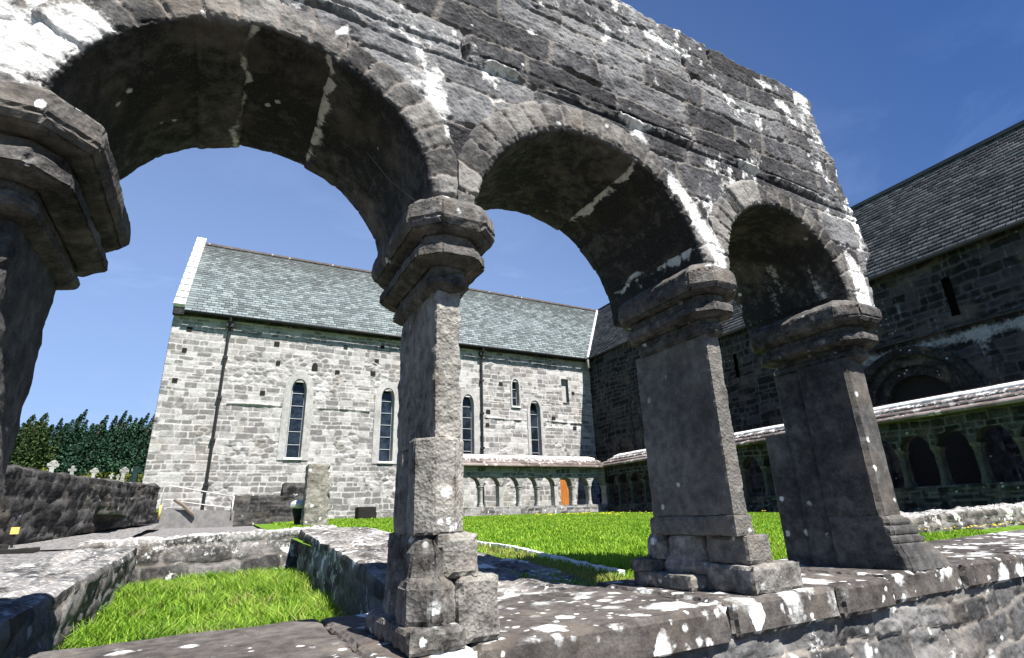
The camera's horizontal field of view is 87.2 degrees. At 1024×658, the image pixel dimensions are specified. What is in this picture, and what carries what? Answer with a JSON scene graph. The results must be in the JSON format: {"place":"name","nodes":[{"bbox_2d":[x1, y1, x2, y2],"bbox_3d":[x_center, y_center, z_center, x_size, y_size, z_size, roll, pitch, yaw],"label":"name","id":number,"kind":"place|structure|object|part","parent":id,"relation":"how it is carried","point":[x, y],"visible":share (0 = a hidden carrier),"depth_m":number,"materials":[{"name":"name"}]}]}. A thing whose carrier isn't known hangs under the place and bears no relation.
{"place":"outdoors","nodes":[
{"label":"outdoors","id":0,"kind":"place"},
{"bbox_2d":[0,523,161,568],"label":"gravel path","id":1,"kind":"structure","parent":0,"point":[8,560],"depth_m":9.86,"materials":[{"name":"grey gravel"}]},
{"bbox_2d":[0,544,8,548],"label":"dark stone","id":2,"kind":"object","parent":1,"relation":"on","point":[4,546],"visible":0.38,"depth_m":7.69,"materials":[{"name":"grey stone"}]},
{"bbox_2d":[10,524,19,547],"bbox_3d":[-7.544,3.187,8.121,0.100,0.440,0.045,8,-22,-26],"label":"sign","id":3,"kind":"object","parent":1,"relation":"on","point":[14,531],"visible":0.82,"depth_m":8.14,"materials":[{"name":"yellow metal"}]},
{"bbox_2d":[0,547,39,553],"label":"flat stone","id":4,"kind":"object","parent":1,"relation":"on","point":[29,550],"visible":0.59,"depth_m":7.40,"materials":[{"name":"grey stone"}]},
{"bbox_2d":[8,526,257,549],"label":"yard ground","id":5,"kind":"structure","parent":0,"point":[168,532],"depth_m":13.87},
{"bbox_2d":[0,465,159,544],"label":"boundary wall","id":6,"kind":"structure","parent":5,"relation":"on","point":[36,505],"depth_m":10.39,"materials":[{"name":"grey stone"}]},
{"bbox_2d":[155,509,233,528],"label":"step block","id":7,"kind":"structure","parent":5,"relation":"on","point":[176,518],"depth_m":18.03,"materials":[{"name":"grey concrete"}]},
{"bbox_2d":[157,485,234,519],"bbox_3d":[-10.634,5.845,18.201,2.181,1.088,0.070,8,-22,-26],"label":"handrail","id":8,"kind":"object","parent":7,"relation":"attached to","point":[159,512],"visible":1,"depth_m":18.19,"materials":[{"name":"metal"}]},
{"bbox_2d":[173,498,194,516],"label":"timber beam","id":9,"kind":"structure","parent":8,"relation":"attached to","point":[186,508],"depth_m":17.91,"materials":[{"name":"brown wood"}]},
{"bbox_2d":[138,237,599,524],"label":"church","id":10,"kind":"structure","parent":5,"relation":"on","point":[279,371],"depth_m":25.81,"materials":[{"name":"grey stone"}]},
{"bbox_2d":[277,372,313,460],"bbox_3d":[-9.805,3.934,24.446,1.280,4.008,0.350,8,-22,-26],"label":"window","id":11,"kind":"structure","parent":10,"relation":"in","point":[295,426],"depth_m":24.39,"materials":[{"name":"stone"}]},
{"bbox_2d":[372,381,398,463],"bbox_3d":[-6.135,4.545,26.243,1.280,4.008,0.350,8,-22,-26],"label":"window","id":12,"kind":"structure","parent":10,"relation":"in","point":[384,446],"depth_m":26.18,"materials":[{"name":"stone"}]},
{"bbox_2d":[460,388,479,453],"bbox_3d":[-2.336,5.075,28.141,1.280,3.978,0.350,8,-22,-26],"label":"window","id":13,"kind":"structure","parent":10,"relation":"in","point":[469,407],"depth_m":28.28,"materials":[{"name":"stone"}]},
{"bbox_2d":[510,377,520,407],"bbox_3d":[0.149,3.581,30.062,0.620,1.747,0.350,8,-22,-26],"label":"window","id":14,"kind":"structure","parent":10,"relation":"in","point":[515,390],"depth_m":30.11,"materials":[{"name":"stone"}]},
{"bbox_2d":[527,397,544,454],"bbox_3d":[1.282,5.738,29.891,1.000,3.891,0.350,8,-22,-26],"label":"window","id":15,"kind":"structure","parent":10,"relation":"in","point":[536,442],"depth_m":30.02,"materials":[{"name":"stone"}]},
{"bbox_2d":[560,478,568,504],"bbox_3d":[2.989,9.196,29.561,0.803,1.900,0.060,8,-22,-26],"label":"door","id":16,"kind":"structure","parent":10,"relation":"in","point":[564,489],"depth_m":29.55,"materials":[{"name":"orange wood"}]},
{"bbox_2d":[50,565,354,650],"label":"sunken grass","id":17,"kind":"structure","parent":0,"point":[163,607],"depth_m":5.21,"materials":[{"name":"green plant"}]},
{"bbox_2d":[20,0,1023,441],"label":"sky","id":18,"kind":"structure","parent":0,"point":[894,89],"materials":[{"name":"blue"}]},
{"bbox_2d":[254,511,1023,585],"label":"lawn","id":19,"kind":"structure","parent":0,"point":[275,527],"depth_m":7.18,"materials":[{"name":"green plant"}]},
{"bbox_2d":[230,495,302,528],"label":"plinth wall","id":20,"kind":"structure","parent":19,"relation":"on","point":[249,510],"depth_m":19.11,"materials":[{"name":"grey stone"}]},
{"bbox_2d":[280,482,304,495],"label":"stone block","id":21,"kind":"structure","parent":20,"relation":"on","point":[292,489],"depth_m":19.82,"materials":[{"name":"grey stone"}]},
{"bbox_2d":[290,500,302,524],"bbox_3d":[-6.391,5.522,16.035,0.499,0.807,0.511,8,-22,-26],"label":"stone basin","id":22,"kind":"object","parent":19,"relation":"on","point":[296,506],"visible":0.78,"depth_m":15.92,"materials":[{"name":"grey stone"}]},
{"bbox_2d":[301,463,331,525],"bbox_3d":[-5.703,4.910,15.750,0.768,1.851,0.556,8,-22,-26],"label":"standing stone","id":23,"kind":"object","parent":19,"relation":"on","point":[316,497],"visible":0.88,"depth_m":15.54,"materials":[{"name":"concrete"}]},
{"bbox_2d":[355,506,375,518],"bbox_3d":[-6.246,7.942,22.849,0.770,0.740,0.720,8,-22,-26],"label":"stone trough","id":24,"kind":"object","parent":19,"relation":"on","point":[365,512],"visible":0.61,"depth_m":22.60,"materials":[{"name":"grey stone"}]},
{"bbox_2d":[376,511,393,517],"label":"kerb block","id":25,"kind":"structure","parent":19,"relation":"on","point":[384,514],"depth_m":22.94,"materials":[{"name":"stone"}]},
{"bbox_2d":[287,516,501,524],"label":"yard grass","id":26,"kind":"structure","parent":19,"relation":"on","point":[349,520],"depth_m":19.05,"materials":[{"name":"green plant"}]},
{"bbox_2d":[477,541,491,545],"bbox_3d":[-0.357,2.666,6.595,0.069,0.111,0.524,7,-20,-24],"label":"edging stone","id":27,"kind":"object","parent":19,"relation":"on","point":[478,542],"visible":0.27,"depth_m":6.52,"materials":[{"name":"grey stone"}]},
{"bbox_2d":[491,543,511,548],"bbox_3d":[-0.113,2.497,6.103,0.067,0.108,0.571,7,-20,-24],"label":"edging stone","id":28,"kind":"object","parent":19,"relation":"on","point":[499,545],"visible":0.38,"depth_m":6.10,"materials":[{"name":"grey stone"}]},
{"bbox_2d":[511,546,529,552],"bbox_3d":[0.098,2.315,5.566,0.070,0.108,0.584,4,-19,-16],"label":"edging stone","id":29,"kind":"object","parent":19,"relation":"on","point":[519,548],"visible":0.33,"depth_m":5.53,"materials":[{"name":"grey stone"}]},
{"bbox_2d":[529,550,548,558],"bbox_3d":[0.254,2.136,5.030,0.068,0.106,0.540,3,-19,-15],"label":"edging stone","id":30,"kind":"object","parent":19,"relation":"on","point":[539,554],"visible":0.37,"depth_m":4.97,"materials":[{"name":"grey stone"}]},
{"bbox_2d":[547,554,569,562],"bbox_3d":[0.396,1.978,4.562,0.071,0.107,0.431,4,-18,-17],"label":"edging stone","id":31,"kind":"object","parent":19,"relation":"on","point":[552,556],"visible":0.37,"depth_m":4.55,"materials":[{"name":"grey stone"}]},
{"bbox_2d":[567,559,590,566],"bbox_3d":[0.529,1.845,4.148,0.070,0.108,0.428,4,-19,-16],"label":"edging stone","id":32,"kind":"object","parent":19,"relation":"on","point":[579,562],"visible":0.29,"depth_m":4.12,"materials":[{"name":"grey stone"}]},
{"bbox_2d":[590,564,624,574],"bbox_3d":[0.662,1.706,3.734,0.071,0.110,0.426,5,-19,-18],"label":"edging stone","id":33,"kind":"object","parent":19,"relation":"on","point":[602,567],"visible":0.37,"depth_m":3.70,"materials":[{"name":"grey stone"}]},
{"bbox_2d":[498,510,1018,528],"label":"dandelion flowers","id":34,"kind":"object","parent":19,"relation":"on","point":[765,510],"visible":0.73,"depth_m":12.47,"materials":[{"name":"yellow plant"}]},
{"bbox_2d":[900,502,1023,532],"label":"garth ledge","id":35,"kind":"object","parent":19,"relation":"on","point":[956,518],"visible":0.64,"depth_m":7.64,"materials":[{"name":"stone"}]},
{"label":"cloister paving","id":36,"kind":"structure","parent":0,"visible":0},
{"bbox_2d":[463,454,607,515],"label":"cloister walk","id":37,"kind":"structure","parent":36,"relation":"on","point":[497,469],"depth_m":25.01,"materials":[{"name":"stone"}]},
{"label":"walk paving","id":38,"kind":"structure","parent":0,"visible":0},
{"bbox_2d":[585,303,651,503],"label":"transept","id":39,"kind":"structure","parent":38,"relation":"on","point":[616,406],"depth_m":30.41,"materials":[{"name":"grey stone"}]},
{"bbox_2d":[628,393,644,450],"bbox_3d":[6.624,4.974,28.455,0.180,3.200,0.950,8,-22,-26],"label":"blocked window","id":40,"kind":"structure","parent":39,"relation":"in","point":[633,395],"depth_m":28.44,"materials":[{"name":"stone"}]},
{"bbox_2d":[602,379,1023,512],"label":"cloister walk","id":41,"kind":"structure","parent":38,"relation":"on","point":[973,416],"depth_m":14.63,"materials":[{"name":"stone"}]},
{"bbox_2d":[718,120,1023,495],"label":"range","id":42,"kind":"structure","parent":38,"relation":"on","point":[944,240],"depth_m":18.90,"materials":[{"name":"grey stone"}]},
{"bbox_3d":[14.211,3.439,18.382,0.580,5.750,4.100,8,-22,-26],"label":"doorway","id":43,"kind":"part","parent":42,"relation":"part of","materials":[{"name":"stone"}]},
{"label":"sunken ground","id":44,"kind":"structure","parent":0,"visible":0},
{"bbox_2d":[0,548,136,657],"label":"retaining wall","id":45,"kind":"structure","parent":44,"relation":"on","point":[45,603],"depth_m":3.87,"materials":[{"name":"stone"}]},
{"bbox_2d":[76,525,337,583],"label":"cross wall","id":46,"kind":"structure","parent":44,"relation":"on","point":[169,557],"depth_m":8.45,"materials":[{"name":"stone"}]},
{"bbox_2d":[296,527,597,615],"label":"stub wall","id":47,"kind":"structure","parent":44,"relation":"on","point":[347,566],"depth_m":4.48,"materials":[{"name":"stone"}]},
{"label":"graveyard ground","id":48,"kind":"structure","parent":0,"visible":0},
{"bbox_2d":[15,414,50,449],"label":"tree","id":49,"kind":"object","parent":48,"relation":"on","point":[27,426],"visible":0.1,"depth_m":45.60,"materials":[{"name":"green plant"}]},
{"bbox_2d":[8,412,63,471],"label":"tree","id":50,"kind":"object","parent":48,"relation":"on","point":[34,452],"visible":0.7,"depth_m":43.57,"materials":[{"name":"green plant"}]},
{"bbox_2d":[47,460,59,472],"bbox_3d":[-19.654,6.233,22.864,0.412,1.282,0.278,11,-23,-25],"label":"grave cross","id":51,"kind":"object","parent":48,"relation":"on","point":[52,465],"visible":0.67,"depth_m":22.97,"materials":[{"name":"stone"}]},
{"bbox_2d":[49,419,74,445],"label":"tree","id":52,"kind":"object","parent":48,"relation":"on","point":[72,421],"visible":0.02,"depth_m":48.02,"materials":[{"name":"green plant"}]},
{"bbox_2d":[45,409,95,474],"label":"tree","id":53,"kind":"object","parent":48,"relation":"on","point":[64,459],"visible":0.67,"depth_m":45.53,"materials":[{"name":"green plant"}]},
{"bbox_2d":[68,465,76,474],"bbox_3d":[-19.005,6.433,23.153,0.344,1.071,0.232,3,-20,-20],"label":"grave cross","id":54,"kind":"object","parent":48,"relation":"on","point":[72,469],"visible":0.41,"depth_m":23.23,"materials":[{"name":"stone"}]},
{"bbox_2d":[66,415,120,475],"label":"tree","id":55,"kind":"object","parent":48,"relation":"on","point":[95,447],"visible":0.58,"depth_m":46.60,"materials":[{"name":"green plant"}]},
{"bbox_2d":[90,468,99,477],"bbox_3d":[-18.323,6.569,23.473,0.319,0.991,0.215,7,-21,-19],"label":"grave cross","id":56,"kind":"object","parent":48,"relation":"on","point":[94,471],"visible":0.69,"depth_m":23.55,"materials":[{"name":"stone"}]},
{"bbox_2d":[77,471,116,479],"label":"bush","id":57,"kind":"object","parent":48,"relation":"on","point":[89,474],"visible":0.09,"depth_m":40.09,"materials":[{"name":"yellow plant"}]},
{"bbox_2d":[97,410,127,478],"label":"tree","id":58,"kind":"object","parent":48,"relation":"on","point":[114,423],"visible":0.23,"depth_m":48.53,"materials":[{"name":"green plant"}]},
{"bbox_2d":[93,414,146,478],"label":"tree","id":59,"kind":"object","parent":48,"relation":"on","point":[111,467],"visible":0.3,"depth_m":47.64,"materials":[{"name":"green plant"}]},
{"bbox_2d":[114,473,130,481],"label":"bush","id":60,"kind":"object","parent":48,"relation":"on","point":[127,476],"visible":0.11,"depth_m":41.65,"materials":[{"name":"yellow plant"}]},
{"bbox_2d":[119,467,128,481],"bbox_3d":[-17.086,6.590,23.550,0.345,1.072,0.233,14,-25,-32],"label":"grave cross","id":61,"kind":"object","parent":48,"relation":"on","point":[124,471],"visible":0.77,"depth_m":23.60,"materials":[{"name":"stone"}]},
{"bbox_2d":[116,413,149,451],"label":"tree","id":62,"kind":"object","parent":48,"relation":"on","point":[143,421],"visible":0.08,"depth_m":49.91,"materials":[{"name":"green plant"}]},
{"bbox_2d":[114,414,154,474],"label":"tree","id":63,"kind":"object","parent":48,"relation":"on","point":[127,456],"visible":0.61,"depth_m":47.79,"materials":[{"name":"green plant"}]},
{"bbox_2d":[127,474,142,482],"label":"bush","id":64,"kind":"object","parent":48,"relation":"on","point":[139,479],"visible":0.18,"depth_m":42.00,"materials":[{"name":"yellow plant"}]},
{"bbox_2d":[131,466,141,481],"bbox_3d":[-16.625,6.622,23.670,0.367,1.142,0.248,8,-21,-21],"label":"grave cross","id":65,"kind":"object","parent":48,"relation":"on","point":[136,470],"visible":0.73,"depth_m":23.74,"materials":[{"name":"stone"}]},
{"label":"ground","id":66,"kind":"structure","parent":0,"visible":0},
{"bbox_2d":[29,529,1023,657],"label":"wall","id":67,"kind":"structure","parent":66,"relation":"on","point":[969,603],"depth_m":2.31,"materials":[{"name":"stone"}]},
{"bbox_2d":[0,0,950,657],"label":"ruined arcade","id":68,"kind":"object","parent":67,"relation":"on","point":[678,188],"visible":1,"depth_m":2.54,"materials":[{"name":"stone"}]}
]}

